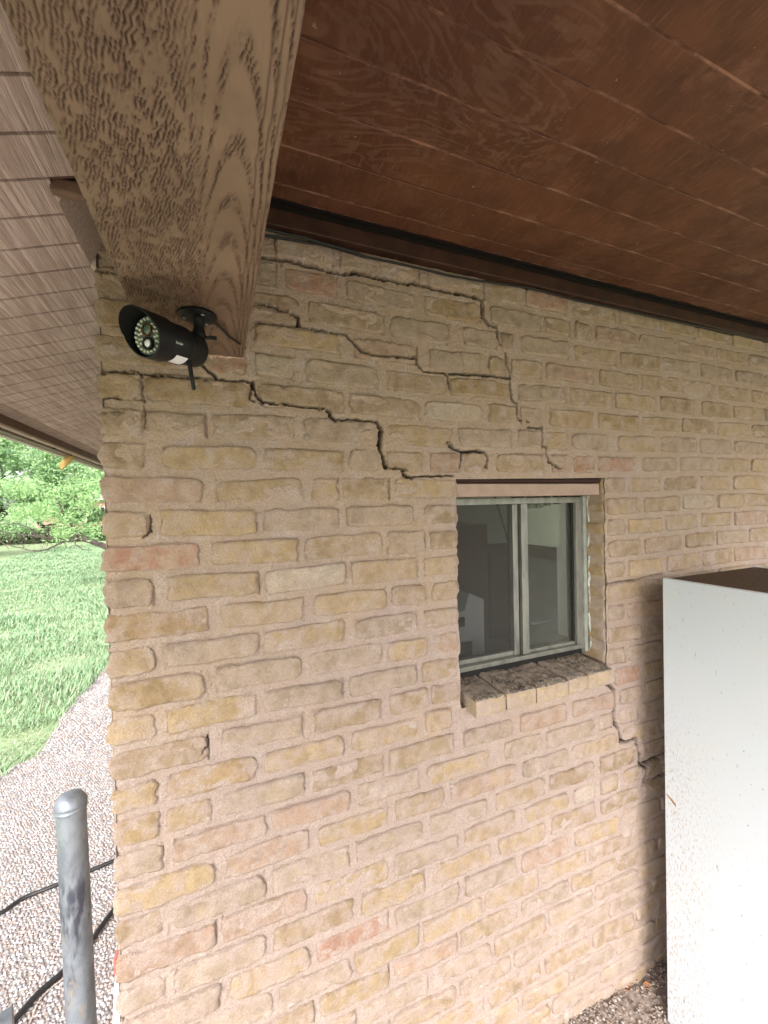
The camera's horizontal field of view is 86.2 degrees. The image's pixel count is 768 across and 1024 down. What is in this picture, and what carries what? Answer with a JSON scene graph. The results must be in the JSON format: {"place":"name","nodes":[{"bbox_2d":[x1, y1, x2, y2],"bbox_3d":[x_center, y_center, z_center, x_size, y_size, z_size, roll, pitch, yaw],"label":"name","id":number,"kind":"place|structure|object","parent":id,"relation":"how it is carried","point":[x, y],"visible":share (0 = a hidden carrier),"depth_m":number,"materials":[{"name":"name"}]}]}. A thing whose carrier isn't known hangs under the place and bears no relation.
{"place":"outdoors","nodes":[
{"label":"outdoors","id":0,"kind":"place"},
{"bbox_2d":[0,448,71,514],"label":"sky","id":1,"kind":"structure","parent":0,"point":[18,472],"materials":[{"name":"white"}]},
{"bbox_2d":[0,516,109,779],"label":"ground","id":2,"kind":"structure","parent":0,"point":[7,552],"depth_m":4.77,"materials":[{"name":"green plant"}]},
{"bbox_2d":[0,465,21,508],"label":"broadleaf tree","id":3,"kind":"object","parent":2,"relation":"on","point":[5,492],"visible":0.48,"depth_m":23.37,"materials":[{"name":"green plant"}]},
{"bbox_2d":[0,529,44,544],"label":"shrub","id":4,"kind":"object","parent":2,"relation":"on","point":[28,541],"visible":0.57,"depth_m":23.45,"materials":[{"name":"green plant"}]},
{"bbox_2d":[0,501,55,542],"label":"broadleaf tree","id":5,"kind":"object","parent":2,"relation":"on","point":[11,528],"visible":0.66,"depth_m":17.23,"materials":[{"name":"green plant"}]},
{"bbox_2d":[0,437,76,520],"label":"broadleaf tree","id":6,"kind":"object","parent":2,"relation":"on","point":[6,446],"visible":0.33,"depth_m":25.34,"materials":[{"name":"green plant"}]},
{"bbox_2d":[0,466,104,527],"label":"broadleaf tree","id":7,"kind":"object","parent":2,"relation":"on","point":[29,499],"visible":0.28,"depth_m":25.84,"materials":[{"name":"green plant"}]},
{"bbox_2d":[31,524,73,542],"bbox_3d":[-19.500,1.289,24.431,2.679,1.145,1.535,-2,1,-22],"label":"shrub","id":8,"kind":"object","parent":2,"relation":"on","point":[44,528],"visible":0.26,"depth_m":24.01,"materials":[{"name":"green plant"}]},
{"bbox_2d":[0,471,105,550],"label":"mesquite tree","id":9,"kind":"object","parent":2,"relation":"on","point":[71,529],"visible":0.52,"depth_m":8.96,"materials":[{"name":"green plant"}]},
{"bbox_2d":[6,442,103,525],"bbox_3d":[-18.463,-1.545,25.714,7.966,7.004,10.077,-2,1,-41],"label":"broadleaf tree","id":10,"kind":"object","parent":2,"relation":"on","point":[50,470],"visible":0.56,"depth_m":24.44,"materials":[{"name":"green plant"}]},
{"bbox_2d":[69,525,105,541],"bbox_3d":[-17.759,1.283,25.192,3.153,1.053,1.782,-2,1,-22],"label":"shrub","id":11,"kind":"object","parent":2,"relation":"on","point":[103,538],"visible":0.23,"depth_m":24.81,"materials":[{"name":"green plant"}]},
{"bbox_2d":[0,668,117,1023],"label":"path","id":12,"kind":"structure","parent":0,"point":[10,1002],"depth_m":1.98,"materials":[{"name":"grey gravel"}]},
{"bbox_2d":[29,978,62,1023],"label":"pale wire","id":13,"kind":"object","parent":12,"relation":"on","point":[41,997],"visible":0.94,"depth_m":1.46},
{"bbox_2d":[0,858,114,914],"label":"garden hose","id":14,"kind":"object","parent":12,"relation":"on","point":[34,893],"visible":0.58,"depth_m":1.86,"materials":[{"name":"rubber"}]},
{"bbox_2d":[14,908,113,1023],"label":"garden hose","id":15,"kind":"object","parent":12,"relation":"on","point":[32,999],"visible":0.6,"depth_m":1.49,"materials":[{"name":"black rubber"}]},
{"bbox_2d":[53,788,96,1023],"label":"fence post","id":16,"kind":"object","parent":12,"relation":"on","point":[71,821],"visible":1,"depth_m":0.91,"materials":[{"name":"grey metal"}]},
{"bbox_2d":[113,944,118,975],"bbox_3d":[-0.935,1.697,1.600,0.188,0.058,0.090,-2,1,-22],"label":"red brick","id":17,"kind":"object","parent":12,"relation":"on","point":[115,958],"visible":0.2,"depth_m":1.53,"materials":[{"name":"brick"}]},
{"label":"patio edge","id":18,"kind":"structure","parent":12,"relation":"on","visible":0},
{"bbox_2d":[0,1005,13,1023],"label":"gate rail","id":19,"kind":"object","parent":18,"relation":"on","point":[7,1016],"visible":1,"depth_m":0.44,"materials":[{"name":"grey metal"}]},
{"bbox_2d":[36,484,104,529],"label":"neighbour house","id":20,"kind":"structure","parent":0,"point":[101,506],"depth_m":43.33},
{"bbox_2d":[92,506,104,516],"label":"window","id":21,"kind":"structure","parent":20,"relation":"in","point":[102,507],"depth_m":43.79,"materials":[{"name":"white"}]},
{"bbox_2d":[457,590,484,657],"bbox_3d":[0.247,0.451,1.612,0.212,0.293,0.208,-2,1,-22],"label":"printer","id":22,"kind":"object","parent":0,"point":[470,608],"visible":0.29,"depth_m":1.54,"materials":[{"name":"white plastic"}]},
{"bbox_2d":[456,523,557,639],"bbox_3d":[0.564,0.869,2.146,0.580,1.630,0.365,-2,1,-22],"label":"cupboard","id":23,"kind":"object","parent":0,"point":[482,566],"visible":0.23,"depth_m":1.96,"materials":[{"name":"wood"}]},
{"bbox_2d":[484,629,567,652],"bbox_3d":[0.508,1.143,1.695,0.840,1.100,0.420,-2,1,-22],"label":"desk","id":24,"kind":"object","parent":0,"point":[541,637],"visible":0.14,"depth_m":1.88,"materials":[{"name":"grey"}]},
{"bbox_2d":[568,960,669,1023],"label":"dirt floor","id":25,"kind":"structure","parent":0,"point":[636,996],"depth_m":1.39,"materials":[{"name":"gravel"}]},
{"bbox_2d":[94,231,767,1023],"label":"brick wall","id":26,"kind":"structure","parent":25,"relation":"on","point":[350,787],"depth_m":1.09,"materials":[{"name":"brick"}]},
{"bbox_2d":[0,3,102,455],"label":"roof soffit","id":27,"kind":"structure","parent":26,"relation":"attached to","point":[50,369],"depth_m":0.86,"materials":[{"name":"paint"}]},
{"bbox_2d":[0,414,102,470],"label":"eave gutter","id":28,"kind":"object","parent":27,"relation":"attached to","point":[16,431],"visible":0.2,"depth_m":1.84,"materials":[{"name":"paint"}]},
{"bbox_2d":[50,455,73,469],"bbox_3d":[-1.770,-0.297,2.248,0.140,0.131,0.022,-1,1,-7],"label":"dry leaf","id":29,"kind":"object","parent":28,"relation":"hanging from","point":[66,461],"visible":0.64,"depth_m":2.25,"materials":[{"name":"yellow plant"}]},
{"bbox_2d":[50,179,84,201],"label":"wood block","id":30,"kind":"structure","parent":27,"relation":"attached to","point":[64,188],"depth_m":0.64,"materials":[{"name":"brown wood"}]},
{"bbox_2d":[58,197,102,270],"bbox_3d":[-0.592,-0.565,0.897,0.059,0.128,0.485,-2,1,-22],"label":"soffit gusset","id":31,"kind":"object","parent":26,"relation":"attached to","point":[78,216],"visible":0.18,"depth_m":0.75,"materials":[{"name":"paint"}]},
{"bbox_2d":[112,974,120,1023],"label":"white strip","id":32,"kind":"object","parent":26,"relation":"attached to","point":[116,1017],"visible":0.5,"depth_m":0.87,"materials":[{"name":"white"}]},
{"bbox_2d":[0,0,304,357],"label":"ceiling beam","id":33,"kind":"structure","parent":26,"relation":"attached to","point":[167,118],"depth_m":0.37,"materials":[{"name":"brown wood"}]},
{"bbox_2d":[118,304,216,389],"bbox_3d":[-0.346,-0.276,0.676,0.070,0.142,0.166,-1,1,20],"label":"security camera","id":34,"kind":"object","parent":33,"relation":"attached to","point":[147,334],"visible":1,"depth_m":0.64,"materials":[{"name":"black plastic"}]},
{"bbox_2d":[214,322,245,348],"bbox_3d":[-0.307,-0.359,0.846,0.021,0.038,0.224,-1,1,-4],"label":"camera cable","id":35,"kind":"object","parent":33,"relation":"attached to","point":[225,332],"visible":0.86,"depth_m":0.79,"materials":[{"name":"black plastic"}]},
{"bbox_2d":[265,228,358,253],"bbox_3d":[-0.178,-0.643,0.971,0.250,0.015,0.007,-2,1,-22],"label":"short cable","id":36,"kind":"object","parent":26,"relation":"attached to","point":[310,239],"visible":0.81,"depth_m":0.97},
{"bbox_2d":[265,234,767,341],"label":"wall cable","id":37,"kind":"object","parent":26,"relation":"attached to","point":[421,268],"depth_m":1.18,"materials":[{"name":"black plastic"}]},
{"bbox_2d":[266,201,767,342],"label":"wall trim","id":38,"kind":"structure","parent":26,"relation":"attached to","point":[360,238],"depth_m":1.16,"materials":[{"name":"brown wood"}]},
{"bbox_2d":[271,0,767,326],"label":"porch ceiling","id":39,"kind":"structure","parent":26,"relation":"attached to","point":[620,144],"depth_m":0.78,"materials":[{"name":"brown wood"}]},
{"bbox_2d":[456,479,600,676],"bbox_3d":[0.452,0.206,1.341,0.595,0.620,0.118,-2,1,-22],"label":"window","id":40,"kind":"structure","parent":26,"relation":"in","point":[520,652],"depth_m":1.36,"materials":[{"name":"metal"}]},
{"bbox_2d":[456,478,606,707],"bbox_3d":[1.035,0.353,2.518,3.500,2.730,1.625,-2,1,-22],"label":"room interior","id":41,"kind":"object","parent":26,"relation":"in","point":[546,525],"depth_m":3.46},
{"bbox_2d":[494,497,507,542],"bbox_3d":[0.838,0.341,2.602,0.296,1.004,0.044,-1,1,23],"label":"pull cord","id":42,"kind":"object","parent":41,"relation":"hanging from","point":[502,521],"visible":0.19,"depth_m":2.62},
{"bbox_2d":[511,496,568,508],"bbox_3d":[0.878,-0.064,1.643,0.901,0.085,0.059,-2,1,-22],"label":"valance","id":43,"kind":"object","parent":41,"relation":"attached to","point":[537,505],"visible":0.12,"depth_m":1.49,"materials":[{"name":"grey fabric"}]},
{"bbox_2d":[562,958,667,1023],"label":"gravel","id":44,"kind":"structure","parent":25,"relation":"on","point":[582,1016],"depth_m":1.37,"materials":[{"name":"grey gravel"}]},
{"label":"patio","id":45,"kind":"structure","parent":0,"visible":0},
{"bbox_2d":[663,566,767,1023],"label":"white cabinet","id":46,"kind":"object","parent":45,"relation":"on","point":[715,633],"visible":1,"depth_m":1.20,"materials":[{"name":"metal"}]}
]}

